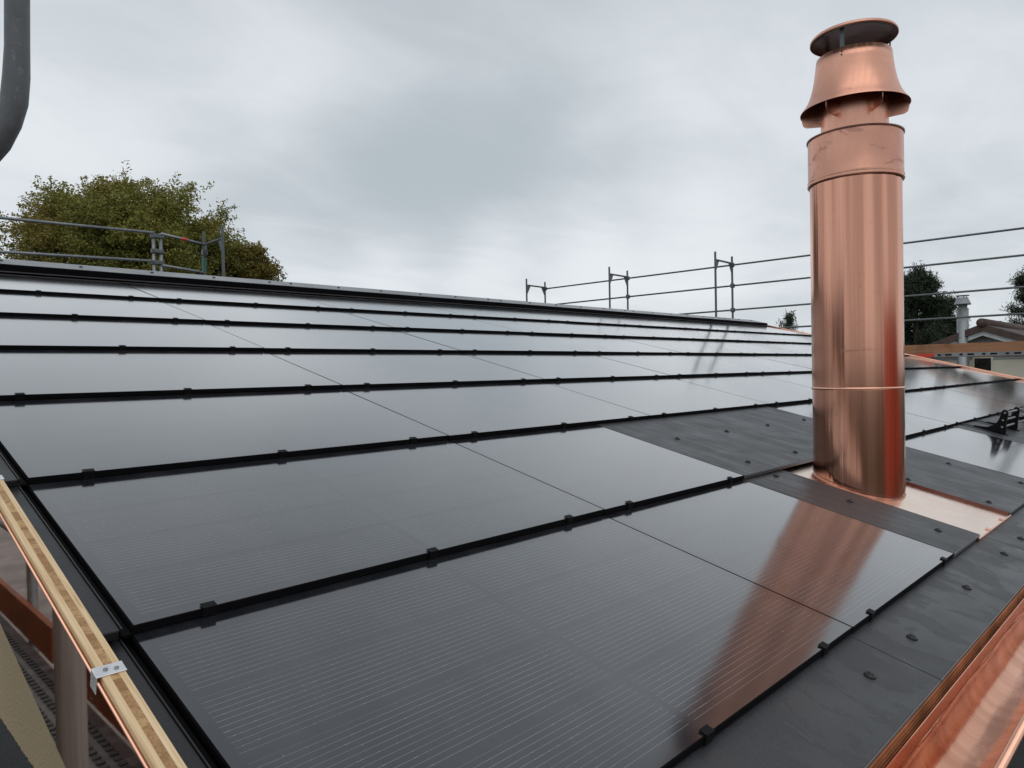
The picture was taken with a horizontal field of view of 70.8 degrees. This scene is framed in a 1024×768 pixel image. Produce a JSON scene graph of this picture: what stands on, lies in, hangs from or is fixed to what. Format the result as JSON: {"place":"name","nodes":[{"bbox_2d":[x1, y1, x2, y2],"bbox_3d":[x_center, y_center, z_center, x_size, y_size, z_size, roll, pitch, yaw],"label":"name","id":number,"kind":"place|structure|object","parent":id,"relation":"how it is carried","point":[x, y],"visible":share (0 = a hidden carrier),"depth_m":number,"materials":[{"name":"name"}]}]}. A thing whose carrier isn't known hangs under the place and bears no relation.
{"place":"outdoors","nodes":[
{"label":"outdoors","id":0,"kind":"place"},
{"bbox_2d":[0,272,1023,767],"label":"house","id":1,"kind":"structure","parent":0,"point":[26,740],"depth_m":2.72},
{"bbox_2d":[0,449,26,486],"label":"verge flashing","id":2,"kind":"object","parent":1,"relation":"on","point":[10,474],"visible":0.96,"depth_m":2.01,"materials":[{"name":"black metal"}]},
{"bbox_2d":[8,483,130,641],"bbox_3d":[-1.078,0.386,1.685,0.071,0.046,0.879,-2,16,-46],"label":"verge flashing","id":3,"kind":"object","parent":1,"relation":"on","point":[110,625],"visible":0.57,"depth_m":1.58,"materials":[{"name":"black metal"}]},
{"bbox_2d":[0,274,157,299],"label":"solar panel","id":4,"kind":"object","parent":1,"relation":"on","point":[47,285],"visible":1,"depth_m":5.24,"materials":[{"name":"black glass"}]},
{"bbox_2d":[0,479,186,767],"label":"timber board","id":5,"kind":"object","parent":1,"relation":"on","point":[152,742],"depth_m":1.28,"materials":[{"name":"beige wood"}]},
{"bbox_2d":[0,512,148,767],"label":"fascia","id":6,"kind":"structure","parent":5,"relation":"attached to","point":[85,725],"depth_m":1.38,"materials":[{"name":"metal"}]},
{"bbox_2d":[90,661,126,694],"bbox_3d":[-0.681,0.494,1.216,0.048,0.035,0.030,-2,16,-46],"label":"metal strap","id":7,"kind":"object","parent":5,"relation":"attached to","point":[107,669],"visible":1,"depth_m":1.21,"materials":[{"name":"metal"}]},
{"bbox_2d":[0,292,203,321],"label":"solar panel","id":8,"kind":"object","parent":1,"relation":"on","point":[35,305],"visible":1,"depth_m":4.60,"materials":[{"name":"black glass"}]},
{"bbox_2d":[0,315,262,350],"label":"solar panel","id":9,"kind":"object","parent":1,"relation":"on","point":[30,332],"visible":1,"depth_m":3.96,"materials":[{"name":"black glass"}]},
{"bbox_2d":[107,637,216,767],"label":"verge flashing","id":10,"kind":"object","parent":1,"relation":"on","point":[190,749],"visible":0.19,"depth_m":1.24,"materials":[{"name":"black metal"}]},
{"bbox_2d":[0,349,340,399],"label":"solar panel","id":11,"kind":"object","parent":1,"relation":"on","point":[39,373],"visible":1,"depth_m":3.30,"materials":[{"name":"black glass"}]},
{"bbox_2d":[0,388,447,483],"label":"solar panel","id":12,"kind":"object","parent":1,"relation":"on","point":[51,440],"visible":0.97,"depth_m":2.64,"materials":[{"name":"black glass"}]},
{"bbox_2d":[120,282,336,309],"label":"solar panel","id":13,"kind":"object","parent":1,"relation":"on","point":[197,294],"visible":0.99,"depth_m":6.08,"materials":[{"name":"black glass"}]},
{"bbox_2d":[158,300,391,328],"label":"solar panel","id":14,"kind":"object","parent":1,"relation":"on","point":[240,314],"visible":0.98,"depth_m":5.50,"materials":[{"name":"black glass"}]},
{"bbox_2d":[25,440,603,633],"bbox_3d":[-0.521,0.360,2.255,1.516,0.045,0.889,-2,16,-45],"label":"solar panel","id":15,"kind":"object","parent":1,"relation":"on","point":[151,550],"visible":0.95,"depth_m":2.01,"materials":[{"name":"black glass"}]},
{"bbox_2d":[204,322,459,352],"bbox_3d":[-1.226,-0.324,5.059,1.516,0.045,0.889,-2,16,-46],"label":"solar panel","id":16,"kind":"object","parent":1,"relation":"on","point":[296,338],"visible":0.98,"depth_m":4.92,"materials":[{"name":"black glass"}]},
{"bbox_2d":[292,294,463,316],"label":"solar panel","id":17,"kind":"object","parent":1,"relation":"on","point":[358,304],"visible":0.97,"depth_m":7.18,"materials":[{"name":"black glass"}]},
{"bbox_2d":[0,258,767,325],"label":"ridge cap","id":18,"kind":"object","parent":1,"relation":"on","point":[48,268],"visible":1,"depth_m":7.29,"materials":[{"name":"black metal"}]},
{"bbox_2d":[264,351,542,388],"bbox_3d":[-0.635,-0.109,4.487,1.516,0.044,0.889,-2,16,-45],"label":"solar panel","id":19,"kind":"object","parent":1,"relation":"on","point":[366,369],"visible":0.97,"depth_m":4.34,"materials":[{"name":"black glass"}]},
{"bbox_2d":[337,310,520,333],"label":"solar panel","id":20,"kind":"object","parent":1,"relation":"on","point":[400,321],"visible":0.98,"depth_m":6.60,"materials":[{"name":"black glass"}]},
{"bbox_2d":[414,302,558,321],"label":"solar panel","id":21,"kind":"object","parent":1,"relation":"on","point":[484,312],"visible":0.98,"depth_m":8.28,"materials":[{"name":"black glass"}]},
{"bbox_2d":[127,515,851,767],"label":"solar panel","id":22,"kind":"object","parent":1,"relation":"on","point":[600,641],"visible":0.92,"depth_m":1.51,"materials":[{"name":"black glass"}]},
{"bbox_2d":[392,329,588,353],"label":"solar panel","id":23,"kind":"object","parent":1,"relation":"on","point":[474,342],"visible":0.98,"depth_m":6.02,"materials":[{"name":"black glass"}]},
{"bbox_2d":[340,382,649,439],"bbox_3d":[-0.044,0.106,3.914,1.516,0.044,0.889,-2,16,-45],"label":"solar panel","id":24,"kind":"object","parent":1,"relation":"on","point":[459,411],"visible":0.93,"depth_m":3.76,"materials":[{"name":"black glass"}]},
{"bbox_2d":[465,317,615,336],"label":"solar panel","id":25,"kind":"object","parent":1,"relation":"on","point":[539,327],"visible":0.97,"depth_m":7.69,"materials":[{"name":"black glass"}]},
{"bbox_2d":[459,352,669,381],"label":"solar panel","id":26,"kind":"object","parent":1,"relation":"on","point":[562,366],"visible":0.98,"depth_m":5.45,"materials":[{"name":"black glass"}]},
{"bbox_2d":[512,309,632,325],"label":"solar panel","id":27,"kind":"object","parent":1,"relation":"on","point":[573,318],"visible":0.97,"depth_m":9.37,"materials":[{"name":"black glass"}]},
{"bbox_2d":[448,424,743,514],"bbox_3d":[0.372,0.329,3.165,1.019,0.044,0.889,-2,16,-45],"label":"solar panel","id":28,"kind":"object","parent":1,"relation":"on","point":[606,470],"visible":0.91,"depth_m":3.06,"materials":[{"name":"black glass"}]},
{"bbox_2d":[524,334,679,353],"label":"solar panel","id":29,"kind":"object","parent":1,"relation":"on","point":[601,345],"visible":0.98,"depth_m":7.12,"materials":[{"name":"black glass"}]},
{"bbox_2d":[561,322,687,338],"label":"solar panel","id":30,"kind":"object","parent":1,"relation":"on","point":[627,331],"visible":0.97,"depth_m":8.79,"materials":[{"name":"black glass"}]},
{"bbox_2d":[586,314,691,328],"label":"solar panel","id":31,"kind":"object","parent":1,"relation":"on","point":[641,322],"visible":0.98,"depth_m":10.46,"materials":[{"name":"black glass"}]},
{"bbox_2d":[545,377,767,417],"bbox_3d":[1.023,0.068,5.001,1.516,0.044,0.889,-2,16,-45],"label":"solar panel","id":32,"kind":"object","parent":1,"relation":"on","point":[660,397],"visible":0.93,"depth_m":4.87,"materials":[{"name":"black glass"}]},
{"bbox_2d":[587,353,755,376],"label":"solar panel","id":33,"kind":"object","parent":1,"relation":"on","point":[675,365],"visible":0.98,"depth_m":6.55,"materials":[{"name":"black glass"}]},
{"bbox_2d":[616,337,748,354],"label":"solar panel","id":34,"kind":"object","parent":1,"relation":"on","point":[683,346],"visible":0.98,"depth_m":8.23,"materials":[{"name":"black glass"}]},
{"bbox_2d":[634,326,743,340],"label":"solar panel","id":35,"kind":"object","parent":1,"relation":"on","point":[690,334],"visible":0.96,"depth_m":9.88,"materials":[{"name":"black glass"}]},
{"bbox_2d":[646,318,740,331],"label":"solar panel","id":36,"kind":"object","parent":1,"relation":"on","point":[696,325],"visible":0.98,"depth_m":11.56,"materials":[{"name":"black glass"}]},
{"bbox_2d":[596,414,812,478],"bbox_3d":[1.088,0.295,3.893,1.006,0.035,0.886,-2,16,-46],"label":"roof slate","id":37,"kind":"object","parent":1,"relation":"on","point":[746,453],"visible":0.95,"depth_m":3.80,"materials":[{"name":"grey stone"}]},
{"bbox_2d":[698,322,780,333],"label":"solar panel","id":38,"kind":"object","parent":1,"relation":"on","point":[742,328],"visible":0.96,"depth_m":12.64,"materials":[{"name":"black glass"}]},
{"bbox_2d":[670,374,811,405],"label":"solar panel","id":39,"kind":"object","parent":1,"relation":"on","point":[770,391],"visible":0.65,"depth_m":5.94,"materials":[{"name":"black glass"}]},
{"bbox_2d":[692,329,789,342],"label":"solar panel","id":40,"kind":"object","parent":1,"relation":"on","point":[745,337],"visible":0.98,"depth_m":10.98,"materials":[{"name":"black glass"}]},
{"bbox_2d":[686,339,801,354],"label":"solar panel","id":41,"kind":"object","parent":1,"relation":"on","point":[750,348],"visible":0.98,"depth_m":9.32,"materials":[{"name":"black glass"}]},
{"bbox_2d":[681,354,811,373],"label":"solar panel","id":42,"kind":"object","parent":1,"relation":"on","point":[758,365],"visible":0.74,"depth_m":7.65,"materials":[{"name":"black glass"}]},
{"bbox_2d":[697,406,812,448],"bbox_3d":[1.794,0.270,4.612,1.002,0.035,0.886,-2,16,-46],"label":"roof slate","id":43,"kind":"object","parent":1,"relation":"on","point":[783,425],"visible":0.52,"depth_m":4.59,"materials":[{"name":"grey stone"}]},
{"bbox_2d":[741,325,810,335],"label":"solar panel","id":44,"kind":"object","parent":1,"relation":"on","point":[782,331],"visible":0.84,"depth_m":13.72,"materials":[{"name":"black glass"}]},
{"bbox_2d":[742,332,810,343],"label":"solar panel","id":45,"kind":"object","parent":1,"relation":"on","point":[790,339],"visible":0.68,"depth_m":12.01,"materials":[{"name":"black glass"}]},
{"bbox_2d":[743,341,811,354],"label":"solar panel","id":46,"kind":"object","parent":1,"relation":"on","point":[803,350],"visible":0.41,"depth_m":10.36,"materials":[{"name":"black glass"}]},
{"bbox_2d":[751,355,811,368],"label":"solar panel","id":47,"kind":"object","parent":1,"relation":"on","point":[802,361],"visible":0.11,"depth_m":8.71,"materials":[{"name":"black glass"}]},
{"bbox_2d":[756,372,811,387],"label":"solar panel","id":48,"kind":"object","parent":1,"relation":"on","point":[803,379],"visible":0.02,"depth_m":7.02,"materials":[{"name":"black glass"}]},
{"bbox_2d":[782,334,810,339],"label":"solar panel","id":49,"kind":"object","parent":1,"relation":"on","point":[804,337],"visible":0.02,"depth_m":13.11,"materials":[{"name":"black glass"}]},
{"bbox_2d":[791,343,811,347],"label":"solar panel","id":50,"kind":"object","parent":1,"relation":"on","point":[808,345],"visible":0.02,"depth_m":11.41,"materials":[{"name":"black glass"}]},
{"bbox_2d":[673,636,940,767],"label":"eave slate","id":51,"kind":"object","parent":1,"relation":"on","point":[848,702],"visible":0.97,"depth_m":1.55,"materials":[{"name":"grey stone"}]},
{"bbox_2d":[800,18,910,498],"bbox_3d":[1.678,-0.551,3.515,0.488,2.298,0.488,0,1,44],"label":"chimney","id":52,"kind":"object","parent":1,"relation":"on","point":[860,96],"visible":0.98,"depth_m":3.35,"materials":[{"name":"orange metal"}]},
{"bbox_2d":[768,401,951,437],"bbox_3d":[2.680,0.245,5.516,1.516,0.044,0.889,-2,16,-46],"label":"solar panel","id":53,"kind":"object","parent":1,"relation":"on","point":[915,425],"visible":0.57,"depth_m":5.42,"materials":[{"name":"black glass"}]},
{"bbox_2d":[743,470,979,556],"bbox_3d":[1.467,0.519,3.106,0.402,0.035,0.886,-2,16,-46],"label":"roof slate","id":54,"kind":"object","parent":1,"relation":"on","point":[955,540],"visible":0.94,"depth_m":3.04,"materials":[{"name":"grey stone"}]},
{"bbox_2d":[756,325,1023,380],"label":"verge trim","id":55,"kind":"structure","parent":1,"relation":"attached to","point":[977,369],"depth_m":12.41,"materials":[{"name":"orange metal"}]},
{"bbox_2d":[783,462,1010,541],"bbox_3d":[1.810,0.515,3.440,0.622,0.037,0.877,-2,16,-46],"label":"chimney flashing","id":56,"kind":"object","parent":1,"relation":"on","point":[983,521],"visible":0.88,"depth_m":3.32,"materials":[{"name":"orange metal"}]},
{"bbox_2d":[905,361,934,368],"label":"solar panel","id":57,"kind":"object","parent":1,"relation":"on","point":[910,365],"visible":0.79,"depth_m":10.91,"materials":[{"name":"black glass"}]},
{"bbox_2d":[905,379,940,390],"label":"solar panel","id":58,"kind":"object","parent":1,"relation":"on","point":[911,385],"visible":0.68,"depth_m":8.22,"materials":[{"name":"black glass"}]},
{"bbox_2d":[905,356,959,367],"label":"solar panel","id":59,"kind":"object","parent":1,"relation":"on","point":[935,364],"visible":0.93,"depth_m":12.02,"materials":[{"name":"black glass"}]},
{"bbox_2d":[849,537,1023,683],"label":"eave slate","id":60,"kind":"object","parent":1,"relation":"on","point":[938,623],"visible":0.97,"depth_m":2.20,"materials":[{"name":"grey stone"}]},
{"bbox_2d":[603,480,953,632],"bbox_3d":[0.963,0.544,2.593,1.019,0.044,0.889,-2,16,-45],"label":"solar panel","id":61,"kind":"object","parent":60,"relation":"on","point":[854,574],"visible":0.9,"depth_m":2.48,"materials":[{"name":"black glass"}]},
{"bbox_2d":[905,369,972,387],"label":"solar panel","id":62,"kind":"object","parent":1,"relation":"on","point":[942,382],"visible":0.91,"depth_m":9.27,"materials":[{"name":"black glass"}]},
{"bbox_2d":[905,393,994,425],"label":"solar panel","id":63,"kind":"object","parent":1,"relation":"on","point":[953,414],"visible":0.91,"depth_m":6.50,"materials":[{"name":"black glass"}]},
{"bbox_2d":[906,368,997,383],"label":"solar panel","id":64,"kind":"object","parent":1,"relation":"on","point":[956,376],"visible":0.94,"depth_m":10.36,"materials":[{"name":"black glass"}]},
{"bbox_2d":[886,599,1023,767],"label":"gutter","id":65,"kind":"object","parent":1,"relation":"attached to","point":[974,718],"visible":1,"depth_m":1.79,"materials":[{"name":"orange metal"}]},
{"bbox_2d":[905,447,1023,514],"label":"roof slate","id":66,"kind":"object","parent":1,"relation":"on","point":[989,487],"visible":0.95,"depth_m":3.89,"materials":[{"name":"grey stone"}]},
{"bbox_2d":[905,388,1023,414],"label":"solar panel","id":67,"kind":"object","parent":1,"relation":"on","point":[996,407],"visible":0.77,"depth_m":7.62,"materials":[{"name":"black glass"}]},
{"bbox_2d":[905,426,1023,478],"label":"solar panel","id":68,"kind":"object","parent":1,"relation":"on","point":[1005,456],"visible":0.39,"depth_m":4.87,"materials":[{"name":"black glass"}]},
{"bbox_2d":[937,367,1017,381],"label":"solar panel","id":69,"kind":"object","parent":1,"relation":"on","point":[999,378],"visible":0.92,"depth_m":11.45,"materials":[{"name":"black glass"}]},
{"bbox_2d":[943,384,1023,405],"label":"solar panel","id":70,"kind":"object","parent":1,"relation":"on","point":[1000,395],"visible":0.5,"depth_m":8.70,"materials":[{"name":"black glass"}]},
{"bbox_2d":[952,417,1023,443],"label":"roof slate","id":71,"kind":"object","parent":1,"relation":"on","point":[1016,436],"visible":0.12,"depth_m":5.84,"materials":[{"name":"grey stone"}]},
{"bbox_2d":[961,407,1023,435],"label":"snow guard","id":72,"kind":"object","parent":71,"relation":"on","point":[1003,424],"visible":1,"depth_m":5.87,"materials":[{"name":"metal"}]},
{"bbox_2d":[986,505,1023,549],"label":"eave slate","id":73,"kind":"object","parent":1,"relation":"on","point":[1010,531],"visible":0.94,"depth_m":3.14,"materials":[{"name":"grey stone"}]},
{"bbox_2d":[991,411,1023,424],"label":"roof slate","id":74,"kind":"object","parent":1,"relation":"on","point":[998,417],"depth_m":6.81,"materials":[{"name":"grey stone"}]},
{"bbox_2d":[0,0,1023,333],"label":"sky","id":75,"kind":"structure","parent":0,"point":[468,148],"materials":[{"name":"grey"}]},
{"bbox_3d":[8.973,0.410,10.023,1.520,0.026,0.266,-2,16,-46],"label":"eave slate","id":76,"kind":"object","parent":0,"visible":0},
{"bbox_2d":[869,588,1023,767],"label":"eave vent","id":77,"kind":"object","parent":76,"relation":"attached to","point":[888,754],"visible":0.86,"depth_m":1.77,"materials":[{"name":"orange metal"}]},
{"label":"ground","id":78,"kind":"structure","parent":0,"visible":0},
{"bbox_2d":[0,216,224,276],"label":"scaffold","id":79,"kind":"object","parent":78,"relation":"on","point":[160,250],"visible":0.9,"depth_m":11.47,"materials":[{"name":"metal"}]},
{"bbox_2d":[0,160,254,278],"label":"broadleaf tree","id":80,"kind":"object","parent":78,"relation":"on","point":[107,204],"visible":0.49,"depth_m":29.32,"materials":[{"name":"green plant"}]},
{"bbox_2d":[202,240,287,280],"bbox_3d":[-13.119,-0.953,35.091,4.508,12.055,4.458,0,1,44],"label":"broadleaf tree","id":81,"kind":"object","parent":78,"relation":"on","point":[260,268],"visible":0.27,"depth_m":34.21,"materials":[{"name":"green plant"}]},
{"bbox_2d":[526,227,1023,357],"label":"scaffold","id":82,"kind":"object","parent":78,"relation":"on","point":[1011,348],"visible":0.34,"depth_m":13.59,"materials":[{"name":"metal"}]},
{"bbox_2d":[776,310,802,331],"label":"pine tree","id":83,"kind":"object","parent":78,"relation":"on","point":[789,319],"visible":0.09,"depth_m":59.74,"materials":[{"name":"green plant"}]},
{"bbox_2d":[904,260,954,344],"bbox_3d":[18.529,-0.581,33.069,5.244,10.143,5.141,-2,1,-36],"label":"pine tree","id":84,"kind":"object","parent":78,"relation":"on","point":[920,280],"visible":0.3,"depth_m":32.40,"materials":[{"name":"green plant"}]},
{"bbox_2d":[933,290,970,338],"bbox_3d":[21.395,-0.152,36.169,4.095,9.072,4.216,-1,1,24],"label":"pine tree","id":85,"kind":"object","parent":78,"relation":"on","point":[951,327],"visible":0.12,"depth_m":35.46,"materials":[{"name":"green plant"}]},
{"bbox_2d":[927,295,1023,377],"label":"neighbour house","id":86,"kind":"structure","parent":78,"relation":"on","point":[985,330],"depth_m":23.74,"materials":[{"name":"white paint"}]},
{"bbox_2d":[973,357,992,371],"bbox_3d":[15.601,-0.648,23.877,0.568,0.513,0.050,0,1,44],"label":"window","id":87,"kind":"structure","parent":86,"relation":"in","point":[984,363],"depth_m":23.84,"materials":[{"name":"black glass"}]},
{"bbox_2d":[999,265,1023,324],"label":"pine tree","id":88,"kind":"object","parent":78,"relation":"on","point":[1018,280],"visible":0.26,"depth_m":37.91,"materials":[{"name":"green plant"}]},
{"label":"pavement","id":89,"kind":"structure","parent":0,"visible":0},
{"bbox_2d":[0,0,30,160],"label":"scaffold pole","id":90,"kind":"object","parent":89,"relation":"on","point":[15,85],"visible":1,"depth_m":1.58,"materials":[{"name":"metal"}]},
{"bbox_3d":[7.539,0.297,9.290,1.526,0.035,0.886,-2,16,-46],"label":"roof slate","id":91,"kind":"object","parent":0,"visible":0},
{"bbox_2d":[972,382,1023,394],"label":"solar panel","id":92,"kind":"object","parent":91,"relation":"on","point":[1007,387],"visible":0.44,"depth_m":9.86,"materials":[{"name":"black glass"}]},
{"bbox_3d":[8.608,0.258,10.378,1.518,0.035,0.886,-2,16,-46],"label":"roof slate","id":93,"kind":"object","parent":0,"visible":0},
{"bbox_2d":[1000,380,1023,386],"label":"solar panel","id":94,"kind":"object","parent":93,"relation":"on","point":[1017,382],"visible":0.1,"depth_m":10.95,"materials":[{"name":"black glass"}]}
]}

